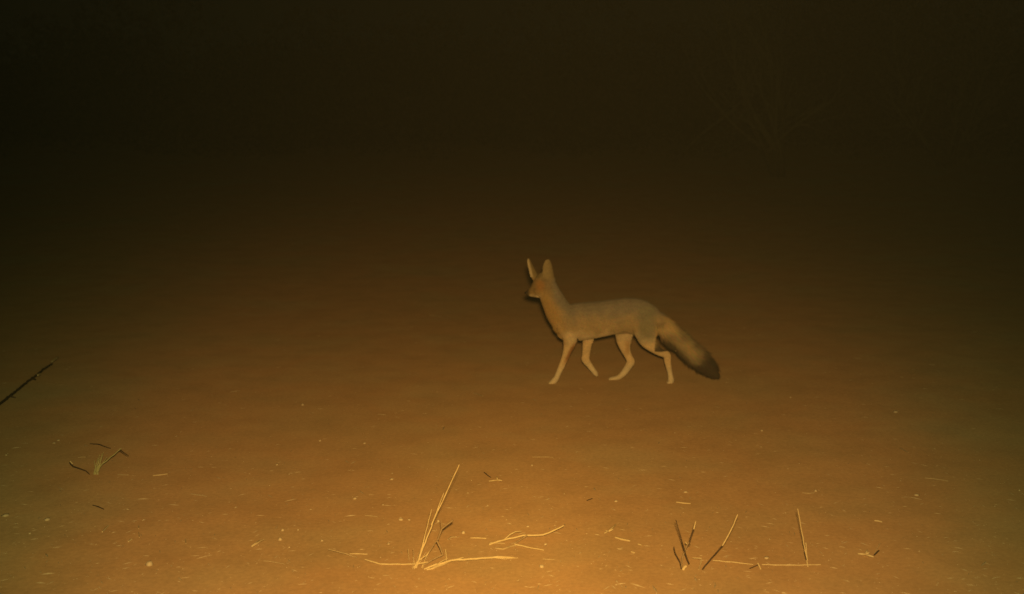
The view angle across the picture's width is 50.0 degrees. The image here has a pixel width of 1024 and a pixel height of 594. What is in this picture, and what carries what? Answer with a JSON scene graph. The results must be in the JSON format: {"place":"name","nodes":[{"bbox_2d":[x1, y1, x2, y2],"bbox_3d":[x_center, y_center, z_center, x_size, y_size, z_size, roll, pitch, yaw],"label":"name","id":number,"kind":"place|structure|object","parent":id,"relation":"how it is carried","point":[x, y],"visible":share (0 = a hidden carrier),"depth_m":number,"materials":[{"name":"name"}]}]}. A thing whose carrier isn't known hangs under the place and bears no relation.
{"place":"outdoors","nodes":[
{"label":"outdoors","id":0,"kind":"place"},
{"bbox_2d":[0,75,1023,593],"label":"ground","id":1,"kind":"structure","parent":0,"point":[340,277],"depth_m":4.49,"materials":[{"name":"brown sand"}]},
{"bbox_2d":[0,357,57,404],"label":"leaning branch","id":2,"kind":"object","parent":1,"relation":"on","point":[21,386],"visible":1,"depth_m":4.19,"materials":[{"name":"brown plant"}]},
{"bbox_2d":[93,448,128,474],"bbox_3d":[-1.148,0.471,3.134,0.103,0.083,0.019,0,8,0],"label":"grass tuft","id":3,"kind":"object","parent":1,"relation":"on","point":[96,469],"visible":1,"depth_m":3.13,"materials":[{"name":"beige plant"}]},
{"bbox_2d":[145,561,152,565],"bbox_3d":[-0.819,0.603,2.477,0.016,0.015,0.015,-7,11,-40],"label":"pebble","id":4,"kind":"object","parent":1,"relation":"on","point":[149,563],"visible":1,"depth_m":2.47,"materials":[{"name":"beige stone"}]},
{"bbox_2d":[251,539,263,546],"bbox_3d":[-0.602,0.581,2.597,0.012,0.008,0.045,2,9,16],"label":"husk","id":5,"kind":"object","parent":1,"relation":"on","point":[255,543],"visible":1,"depth_m":2.59,"materials":[{"name":"plant"}]},
{"bbox_2d":[328,549,356,557],"bbox_3d":[-0.389,0.589,2.524,0.074,0.012,0.004,3,9,19],"label":"fallen straw","id":6,"kind":"object","parent":1,"relation":"on","point":[342,553],"visible":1,"depth_m":2.52,"materials":[{"name":"beige plant"}]},
{"bbox_2d":[365,559,412,564],"bbox_3d":[-0.276,0.599,2.473,0.118,0.009,0.015,1,8,8],"label":"fallen straw","id":7,"kind":"object","parent":1,"relation":"on","point":[389,563],"visible":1,"depth_m":2.47,"materials":[{"name":"beige plant"}]},
{"bbox_2d":[412,465,458,568],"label":"dry grass","id":8,"kind":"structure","parent":1,"relation":"on","point":[416,564],"depth_m":2.45,"materials":[{"name":"plant"}]},
{"bbox_2d":[423,519,453,564],"bbox_3d":[-0.166,0.552,2.470,0.072,0.112,0.013,0,8,0],"label":"crooked twig","id":9,"kind":"object","parent":1,"relation":"on","point":[444,526],"visible":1,"depth_m":2.47,"materials":[{"name":"brown wood"}]},
{"bbox_2d":[424,549,514,569],"bbox_3d":[-0.095,0.586,2.483,0.219,0.033,0.035,-3,9,-19],"label":"fallen straw","id":10,"kind":"object","parent":1,"relation":"on","point":[435,565],"visible":1,"depth_m":2.47,"materials":[{"name":"beige plant"}]},
{"bbox_2d":[1,267,1023,593],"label":"grit","id":11,"kind":"object","parent":1,"relation":"on","point":[487,505],"visible":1,"depth_m":2.71,"materials":[{"name":"brown sand"}]},
{"bbox_2d":[489,525,563,550],"bbox_3d":[0.035,0.568,2.591,0.180,0.034,0.094,0,8,0],"label":"fallen branch","id":12,"kind":"object","parent":1,"relation":"on","point":[504,539],"visible":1,"depth_m":2.60,"materials":[{"name":"wood"}]},
{"bbox_2d":[604,524,615,533],"bbox_3d":[0.242,0.566,2.676,0.014,0.008,0.069,5,10,33],"label":"husk","id":13,"kind":"object","parent":1,"relation":"on","point":[610,529],"visible":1,"depth_m":2.67,"materials":[{"name":"plant"}]},
{"bbox_2d":[524,259,720,383],"bbox_3d":[0.439,0.095,4.292,0.785,0.493,0.131,0,8,2],"label":"fox","id":14,"kind":"object","parent":1,"relation":"on","point":[625,319],"visible":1,"depth_m":4.26,"materials":[{"name":"fur"}]},
{"bbox_2d":[615,537,630,541],"bbox_3d":[0.263,0.578,2.618,0.042,0.005,0.007,6,10,37],"label":"fallen straw","id":15,"kind":"object","parent":1,"relation":"on","point":[622,539],"visible":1,"depth_m":2.62,"materials":[{"name":"beige plant"}]},
{"bbox_2d":[674,521,695,569],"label":"dead twigs","id":16,"kind":"object","parent":1,"relation":"on","point":[681,562],"visible":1,"depth_m":2.44,"materials":[{"name":"beige wood"}]},
{"bbox_2d":[702,514,737,569],"bbox_3d":[0.459,0.545,2.430,0.080,0.133,0.004,0,8,0],"label":"dead stalk","id":17,"kind":"object","parent":1,"relation":"on","point":[721,546],"visible":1,"depth_m":2.43,"materials":[{"name":"brown plant"}]},
{"bbox_2d":[657,0,876,177],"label":"bare shrub","id":18,"kind":"object","parent":1,"relation":"on","point":[776,166],"visible":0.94,"depth_m":15.05,"materials":[{"name":"brown plant"}]},
{"bbox_2d":[713,560,820,565],"bbox_3d":[0.573,0.599,2.466,0.240,0.007,0.012,1,8,4],"label":"fallen straw","id":19,"kind":"object","parent":1,"relation":"on","point":[769,564],"visible":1,"depth_m":2.46,"materials":[{"name":"beige plant"}]},
{"bbox_2d":[797,509,808,566],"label":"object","id":20,"kind":"object","parent":1,"relation":"on","point":[805,551],"visible":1,"depth_m":2.45,"materials":[{"name":"beige plant"}]},
{"bbox_2d":[858,550,873,556],"bbox_3d":[0.809,0.589,2.521,0.031,0.009,0.042,0,8,0],"label":"husk","id":21,"kind":"object","parent":1,"relation":"on","point":[866,553],"visible":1,"depth_m":2.52,"materials":[{"name":"plant"}]},
{"bbox_2d":[0,0,1023,75],"label":"sky","id":22,"kind":"structure","parent":0,"point":[249,15],"materials":[{"name":"black"}]}
]}

